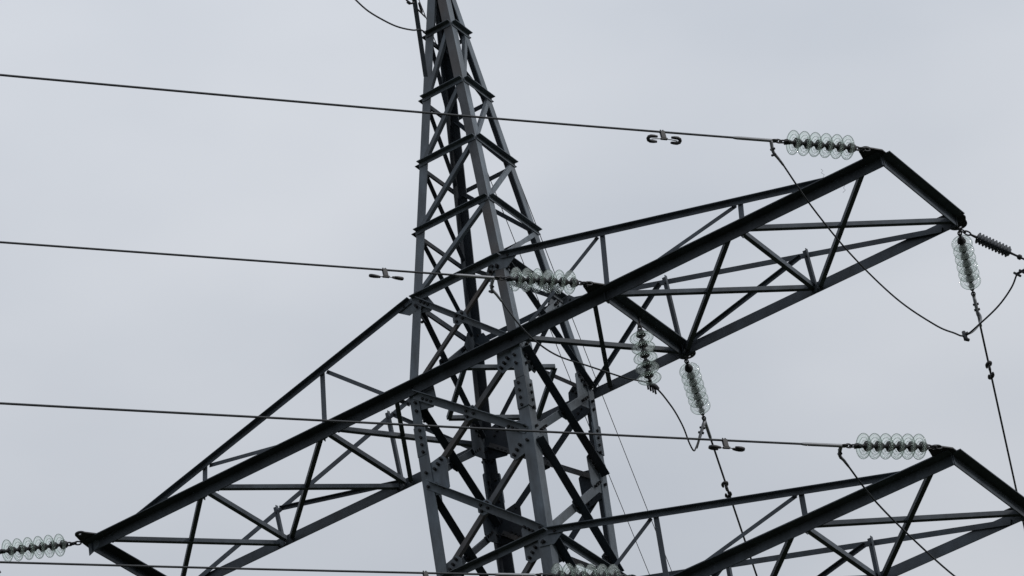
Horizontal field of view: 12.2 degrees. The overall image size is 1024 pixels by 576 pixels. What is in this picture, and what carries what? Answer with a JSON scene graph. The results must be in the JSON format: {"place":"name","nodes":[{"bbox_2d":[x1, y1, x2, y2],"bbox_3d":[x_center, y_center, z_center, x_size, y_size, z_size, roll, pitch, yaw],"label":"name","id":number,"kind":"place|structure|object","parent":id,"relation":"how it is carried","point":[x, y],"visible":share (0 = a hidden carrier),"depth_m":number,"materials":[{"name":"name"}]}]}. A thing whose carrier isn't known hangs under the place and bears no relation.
{"place":"outdoors","nodes":[
{"label":"outdoors","id":0,"kind":"place"},
{"bbox_2d":[0,0,1023,575],"label":"sky","id":1,"kind":"structure","parent":0,"point":[937,85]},
{"bbox_3d":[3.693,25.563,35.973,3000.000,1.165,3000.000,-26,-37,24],"label":"ground","id":2,"kind":"structure","parent":0,"visible":0},
{"bbox_2d":[75,0,1023,575],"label":"lattice tower","id":3,"kind":"structure","parent":2,"relation":"on","point":[545,540],"depth_m":51.81,"materials":[{"name":"metal"}]},
{"bbox_2d":[0,535,81,560],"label":"insulator string","id":4,"kind":"object","parent":3,"relation":"attached to","point":[32,548],"visible":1,"depth_m":53.54,"materials":[{"name":"clear glass"}]},
{"bbox_2d":[355,0,425,32],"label":"jumper cable","id":5,"kind":"object","parent":3,"relation":"attached to","point":[360,4],"visible":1,"depth_m":52.10,"materials":[{"name":"black metal"}]},
{"bbox_2d":[419,0,649,574],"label":"earth wire","id":6,"kind":"object","parent":3,"relation":"attached to","point":[559,352],"visible":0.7,"depth_m":63.36,"materials":[{"name":"grey metal"}]},
{"bbox_2d":[494,268,592,294],"bbox_3d":[0.328,-0.075,50.520,1.209,0.258,0.258,3,-35,-29],"label":"insulator string","id":7,"kind":"object","parent":3,"relation":"hanging from","point":[530,280],"visible":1,"depth_m":50.50,"materials":[{"name":"clear glass"}]},
{"bbox_2d":[0,241,501,301],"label":"conductor","id":8,"kind":"object","parent":7,"relation":"attached to","point":[492,290],"visible":1,"depth_m":49.01,"materials":[{"name":"grey"}]},
{"bbox_2d":[369,268,403,280],"bbox_3d":[-1.309,-0.146,49.599,0.406,0.148,0.082,4,-35,-28],"label":"vibration damper","id":9,"kind":"object","parent":8,"relation":"attached to","point":[385,273],"visible":1,"depth_m":49.59,"materials":[{"name":"black metal"}]},
{"bbox_2d":[535,563,635,575],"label":"insulator string","id":10,"kind":"object","parent":3,"relation":"hanging from","point":[582,573],"visible":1,"depth_m":48.42,"materials":[{"name":"clear glass"}]},
{"bbox_2d":[0,561,538,575],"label":"conductor","id":11,"kind":"object","parent":10,"relation":"attached to","point":[310,570],"visible":1,"depth_m":46.75,"materials":[{"name":"grey"}]},
{"bbox_2d":[521,186,671,570],"bbox_3d":[7.442,15.046,91.156,0.010,6.005,81.401,-13,-34,6],"label":"earth wire","id":12,"kind":"object","parent":3,"relation":"attached to","point":[594,375],"visible":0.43,"depth_m":63.77,"materials":[{"name":"grey metal"}]},
{"bbox_2d":[630,316,658,385],"bbox_3d":[1.407,0.650,51.233,0.258,0.850,0.258,-27,-38,24],"label":"insulator string","id":13,"kind":"object","parent":3,"relation":"hanging from","point":[644,354],"visible":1,"depth_m":51.16,"materials":[{"name":"clear glass"}]},
{"bbox_2d":[501,301,699,450],"bbox_3d":[1.244,0.953,51.384,0.680,0.540,3.829,-26,-37,24],"label":"jumper cable","id":14,"kind":"object","parent":13,"relation":"hanging from","point":[654,387],"visible":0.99,"depth_m":51.24,"materials":[{"name":"black metal"}]},
{"bbox_2d":[679,356,706,419],"bbox_3d":[2.006,1.101,52.617,0.227,0.227,1.209,-12,-40,5],"label":"insulator string","id":15,"kind":"object","parent":3,"relation":"attached to","point":[695,389],"visible":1,"depth_m":52.59,"materials":[{"name":"clear glass"}]},
{"bbox_2d":[697,418,757,575],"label":"conductor","id":16,"kind":"object","parent":15,"relation":"attached to","point":[703,426],"visible":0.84,"depth_m":53.83,"materials":[{"name":"grey"}]},
{"bbox_2d":[721,481,731,497],"bbox_3d":[2.427,2.248,54.380,0.086,0.141,0.406,-12,-30,5],"label":"vibration damper","id":17,"kind":"object","parent":16,"relation":"attached to","point":[725,484],"visible":0.99,"depth_m":54.35,"materials":[{"name":"black metal"}]},
{"bbox_2d":[772,132,869,158],"bbox_3d":[3.164,-1.464,49.133,1.209,0.258,0.258,4,-35,-28],"label":"insulator string","id":18,"kind":"object","parent":3,"relation":"hanging from","point":[820,145],"visible":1,"depth_m":49.11,"materials":[{"name":"clear glass"}]},
{"bbox_2d":[0,74,783,165],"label":"conductor","id":19,"kind":"object","parent":18,"relation":"attached to","point":[772,147],"visible":1,"depth_m":46.83,"materials":[{"name":"grey"}]},
{"bbox_2d":[646,130,681,144],"bbox_3d":[1.520,-1.523,48.206,0.406,0.154,0.073,3,-35,-29],"label":"vibration damper","id":20,"kind":"object","parent":19,"relation":"attached to","point":[664,137],"visible":1,"depth_m":48.20,"materials":[{"name":"black metal"}]},
{"bbox_2d":[780,161,1023,341],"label":"jumper cable","id":21,"kind":"object","parent":19,"relation":"hanging from","point":[964,335],"visible":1,"depth_m":50.32,"materials":[{"name":"grey plastic"}]},
{"bbox_2d":[842,433,941,459],"bbox_3d":[3.729,1.556,47.074,1.209,0.258,0.258,2,-34,-30],"label":"insulator string","id":22,"kind":"object","parent":3,"relation":"hanging from","point":[889,446],"visible":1,"depth_m":47.05,"materials":[{"name":"clear glass"}]},
{"bbox_2d":[0,402,848,466],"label":"conductor","id":23,"kind":"object","parent":22,"relation":"attached to","point":[839,453],"visible":1,"depth_m":44.63,"materials":[{"name":"grey"}]},
{"bbox_2d":[708,438,744,451],"bbox_3d":[2.055,1.504,46.117,0.406,0.141,0.086,4,-35,-29],"label":"vibration damper","id":24,"kind":"object","parent":23,"relation":"attached to","point":[726,446],"visible":1,"depth_m":46.11,"materials":[{"name":"black metal"}]},
{"bbox_2d":[846,463,954,575],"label":"jumper cable","id":25,"kind":"object","parent":23,"relation":"hanging from","point":[896,523],"visible":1,"depth_m":47.32,"materials":[{"name":"grey plastic"}]},
{"bbox_2d":[951,227,978,296],"bbox_3d":[4.853,-0.276,51.221,0.227,0.227,1.209,-12,-40,5],"label":"insulator string","id":26,"kind":"object","parent":3,"relation":"attached to","point":[964,256],"visible":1,"depth_m":51.20,"materials":[{"name":"clear glass"}]},
{"bbox_2d":[972,294,1023,527],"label":"conductor","id":27,"kind":"object","parent":26,"relation":"attached to","point":[975,305],"visible":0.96,"depth_m":53.62,"materials":[{"name":"grey"}]},
{"bbox_2d":[985,361,994,379],"bbox_3d":[5.274,0.873,52.983,0.084,0.146,0.406,-12,-30,5],"label":"vibration damper","id":28,"kind":"object","parent":27,"relation":"attached to","point":[988,364],"visible":1,"depth_m":52.95,"materials":[{"name":"black metal"}]},
{"bbox_2d":[959,229,1023,259],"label":"rod insulator","id":29,"kind":"object","parent":3,"relation":"attached to","point":[992,244],"visible":1,"depth_m":50.56,"materials":[{"name":"black ceramic"}]}
]}

